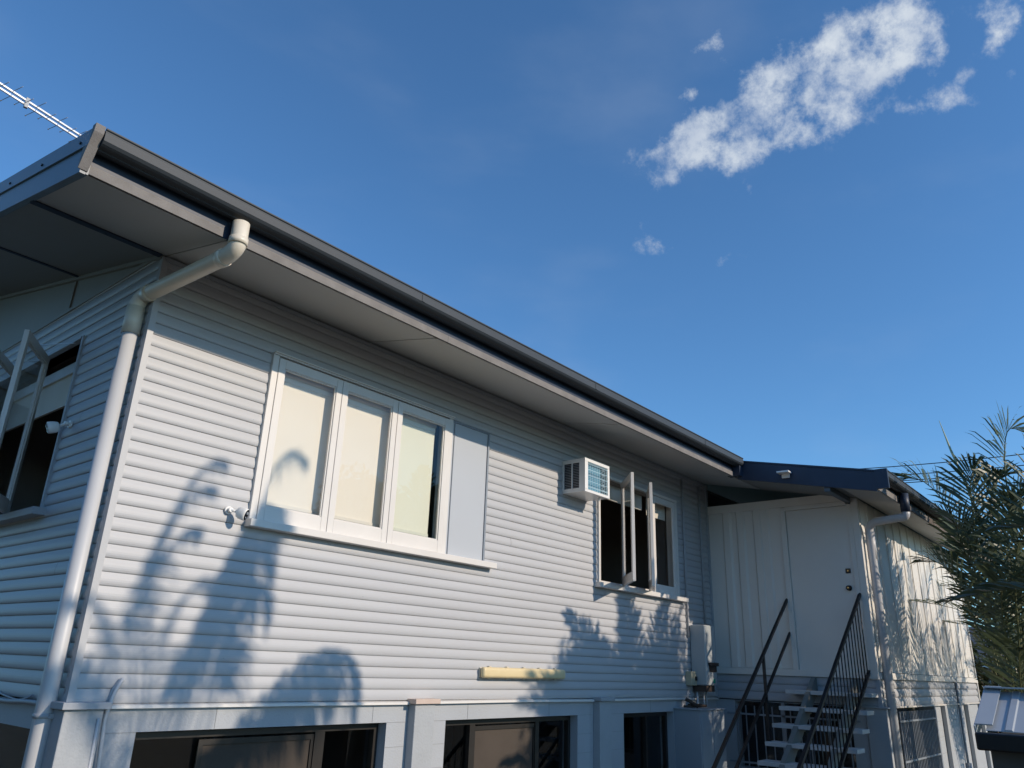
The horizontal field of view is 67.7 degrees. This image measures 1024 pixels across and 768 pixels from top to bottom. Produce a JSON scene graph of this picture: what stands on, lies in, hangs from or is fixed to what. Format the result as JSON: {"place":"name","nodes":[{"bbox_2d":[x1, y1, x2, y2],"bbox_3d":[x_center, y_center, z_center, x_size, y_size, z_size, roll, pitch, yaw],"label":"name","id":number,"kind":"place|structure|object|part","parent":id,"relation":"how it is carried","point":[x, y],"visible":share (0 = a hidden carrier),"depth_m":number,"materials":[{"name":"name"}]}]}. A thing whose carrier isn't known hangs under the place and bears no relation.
{"place":"outdoors","nodes":[
{"label":"outdoors","id":0,"kind":"place"},
{"bbox_2d":[0,0,1023,626],"label":"sky","id":1,"kind":"structure","parent":0,"point":[780,231],"materials":[{"name":"blue"}]},
{"bbox_2d":[860,454,1023,468],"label":"power line","id":2,"kind":"object","parent":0,"point":[935,463],"visible":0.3,"depth_m":56.70,"materials":[{"name":"black metal"}]},
{"bbox_2d":[902,471,1021,480],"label":"power line","id":3,"kind":"object","parent":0,"point":[934,478],"visible":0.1,"depth_m":57.19,"materials":[{"name":"black metal"}]},
{"bbox_2d":[904,465,1023,474],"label":"power line","id":4,"kind":"object","parent":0,"point":[963,470],"visible":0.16,"depth_m":55.83,"materials":[{"name":"black metal"}]},
{"bbox_2d":[905,472,1022,482],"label":"power line","id":5,"kind":"object","parent":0,"point":[946,479],"visible":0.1,"depth_m":57.00,"materials":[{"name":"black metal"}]},
{"bbox_2d":[916,627,1018,707],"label":"neighbouring house","id":6,"kind":"structure","parent":0,"point":[979,651],"depth_m":30.82,"materials":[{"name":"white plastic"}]},
{"bbox_2d":[973,686,1023,767],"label":"garden shed","id":7,"kind":"structure","parent":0,"point":[1000,711],"depth_m":4.91,"materials":[{"name":"metal"}]},
{"label":"ground","id":8,"kind":"structure","parent":0,"visible":0},
{"bbox_2d":[0,123,998,767],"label":"house","id":9,"kind":"structure","parent":8,"relation":"on","point":[398,557],"depth_m":6.36,"materials":[{"name":"paint"}]},
{"bbox_2d":[0,82,86,141],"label":"antenna","id":10,"kind":"object","parent":9,"relation":"attached to","point":[27,102],"visible":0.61,"depth_m":7.00,"materials":[{"name":"metal"}]},
{"bbox_2d":[0,329,86,525],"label":"window","id":11,"kind":"structure","parent":9,"relation":"in","point":[51,393],"depth_m":6.11,"materials":[{"name":"paint"}]},
{"bbox_2d":[45,421,72,432],"bbox_3d":[-3.293,0.312,5.552,0.169,0.119,0.060,13,-23,-27],"label":"security camera","id":12,"kind":"object","parent":9,"relation":"attached to","point":[52,426],"visible":1,"depth_m":5.53,"materials":[{"name":"white plastic"}]},
{"bbox_2d":[88,678,123,767],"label":"vent pipe","id":13,"kind":"object","parent":9,"relation":"attached to","point":[114,690],"visible":0.94,"depth_m":4.45,"materials":[{"name":"white plastic"}]},
{"bbox_2d":[224,506,248,520],"bbox_3d":[-1.933,0.907,5.358,0.178,0.101,0.064,-2,-21,10],"label":"security camera","id":14,"kind":"object","parent":9,"relation":"attached to","point":[241,513],"visible":1,"depth_m":5.34,"materials":[{"name":"white plastic"}]},
{"bbox_2d":[131,723,378,767],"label":"basement window","id":15,"kind":"structure","parent":9,"relation":"in","point":[303,750],"depth_m":5.37,"materials":[{"name":"brown metal"}]},
{"bbox_2d":[243,351,496,568],"bbox_3d":[-1.050,0.769,6.660,0.195,1.357,2.680,-14,-26,37],"label":"window","id":16,"kind":"structure","parent":9,"relation":"in","point":[340,458],"depth_m":6.33,"materials":[{"name":"white paint"}]},
{"bbox_2d":[445,716,569,767],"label":"basement window","id":17,"kind":"structure","parent":9,"relation":"in","point":[510,745],"depth_m":7.23,"materials":[{"name":"brown metal"}]},
{"bbox_2d":[478,666,564,679],"bbox_3d":[0.123,2.805,7.404,0.080,0.112,1.270,-14,-26,37],"label":"batten light","id":18,"kind":"object","parent":9,"relation":"attached to","point":[490,672],"visible":1,"depth_m":7.31,"materials":[{"name":"beige plastic"}]},
{"bbox_2d":[562,457,609,500],"bbox_3d":[0.836,1.108,8.670,0.325,0.419,0.495,-14,-26,37],"label":"air conditioner","id":19,"kind":"object","parent":9,"relation":"attached to","point":[586,479],"visible":1,"depth_m":8.55,"materials":[{"name":"white plastic"}]},
{"bbox_2d":[594,472,688,601],"bbox_3d":[1.753,1.943,9.543,0.648,1.338,2.110,-14,-26,37],"label":"window","id":20,"kind":"structure","parent":9,"relation":"in","point":[656,503],"depth_m":9.59,"materials":[{"name":"white paint"}]},
{"bbox_2d":[624,712,668,767],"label":"basement window","id":21,"kind":"structure","parent":9,"relation":"in","point":[664,714],"depth_m":9.12,"materials":[{"name":"black glass"}]},
{"bbox_2d":[680,479,688,637],"bbox_3d":[2.357,2.340,10.411,0.032,2.120,0.060,-14,-26,37],"label":"conduit","id":22,"kind":"object","parent":9,"relation":"attached to","point":[684,545],"visible":0.91,"depth_m":10.40,"materials":[{"name":"paint"}]},
{"bbox_2d":[685,671,697,685],"bbox_3d":[2.315,3.791,9.837,0.106,0.170,0.140,-14,-26,37],"label":"isolator switch","id":23,"kind":"object","parent":9,"relation":"attached to","point":[691,678],"visible":1,"depth_m":9.80,"materials":[{"name":"beige plastic"}]},
{"bbox_2d":[697,486,705,624],"bbox_3d":[2.687,2.442,10.797,0.032,2.020,0.060,-14,-26,37],"label":"conduit","id":24,"kind":"object","parent":9,"relation":"attached to","point":[701,549],"visible":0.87,"depth_m":10.79,"materials":[{"name":"paint"}]},
{"bbox_2d":[690,625,718,706],"bbox_3d":[2.521,3.951,9.910,0.255,1.565,0.299,-14,-26,37],"label":"water heater","id":25,"kind":"object","parent":9,"relation":"attached to","point":[704,664],"visible":0.93,"depth_m":9.95,"materials":[{"name":"metal"}]},
{"bbox_2d":[776,470,790,478],"bbox_3d":[3.447,1.142,9.677,0.159,0.071,0.152,-14,-26,37],"label":"sensor light","id":26,"kind":"object","parent":9,"relation":"attached to","point":[785,473],"visible":1,"depth_m":9.69,"materials":[{"name":"white plastic"}]},
{"bbox_2d":[711,593,877,767],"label":"staircase","id":27,"kind":"structure","parent":9,"relation":"attached to","point":[839,749],"depth_m":8.69,"materials":[{"name":"metal"}]},
{"bbox_2d":[783,506,864,670],"bbox_3d":[4.007,2.647,9.894,0.847,2.075,0.100,-14,-26,37],"label":"door","id":28,"kind":"structure","parent":9,"relation":"in","point":[822,574],"depth_m":9.90,"materials":[{"name":"paint"}]},
{"bbox_2d":[897,706,943,767],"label":"barred window","id":29,"kind":"structure","parent":9,"relation":"in","point":[911,751],"depth_m":10.14,"materials":[{"name":"paint"}]},
{"bbox_2d":[954,679,971,767],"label":"waste pipe","id":30,"kind":"object","parent":9,"relation":"attached to","point":[968,765],"visible":1,"depth_m":11.84,"materials":[{"name":"paint"}]},
{"bbox_2d":[673,707,726,767],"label":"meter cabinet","id":31,"kind":"object","parent":8,"relation":"on","point":[699,735],"visible":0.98,"depth_m":9.29,"materials":[{"name":"metal"}]},
{"bbox_2d":[683,697,706,707],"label":"pipe fittings","id":32,"kind":"object","parent":31,"relation":"on","point":[692,704],"visible":1,"depth_m":9.53,"materials":[{"name":"black metal"}]},
{"bbox_3d":[2.478,4.497,9.338,0.007,0.900,0.630,-14,-26,37],"label":"door","id":33,"kind":"part","parent":31,"relation":"part of","materials":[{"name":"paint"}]},
{"bbox_2d":[891,404,1023,692],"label":"feather palm","id":34,"kind":"object","parent":8,"relation":"on","point":[1002,601],"visible":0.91,"depth_m":9.77,"materials":[{"name":"green plant"}]},
{"bbox_2d":[911,653,1019,767],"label":"garden shrub","id":35,"kind":"object","parent":8,"relation":"on","point":[985,678],"visible":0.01,"depth_m":15.22,"materials":[{"name":"green plant"}]},
{"bbox_2d":[909,536,1023,644],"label":"feather palm","id":36,"kind":"object","parent":8,"relation":"on","point":[960,544],"visible":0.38,"depth_m":10.15,"materials":[{"name":"green plant"}]},
{"bbox_2d":[912,638,1022,711],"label":"boundary hedge","id":37,"kind":"object","parent":8,"relation":"on","point":[975,650],"visible":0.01,"depth_m":18.00,"materials":[{"name":"green plant"}]},
{"bbox_2d":[934,482,1023,604],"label":"feather palm","id":38,"kind":"object","parent":8,"relation":"on","point":[990,586],"visible":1,"depth_m":7.72,"materials":[{"name":"green plant"}]},
{"bbox_2d":[940,577,1021,643],"bbox_3d":[8.325,4.768,11.185,4.117,4.515,3.761,-14,-26,37],"label":"feather palm","id":39,"kind":"object","parent":8,"relation":"on","point":[948,621],"visible":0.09,"depth_m":12.24,"materials":[{"name":"green plant"}]},
{"bbox_2d":[972,597,1019,686],"bbox_3d":[9.787,5.738,13.733,2.738,4.562,4.082,-14,-26,37],"label":"feather palm","id":40,"kind":"object","parent":8,"relation":"on","point":[981,656],"visible":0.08,"depth_m":13.97,"materials":[{"name":"green plant"}]}
]}

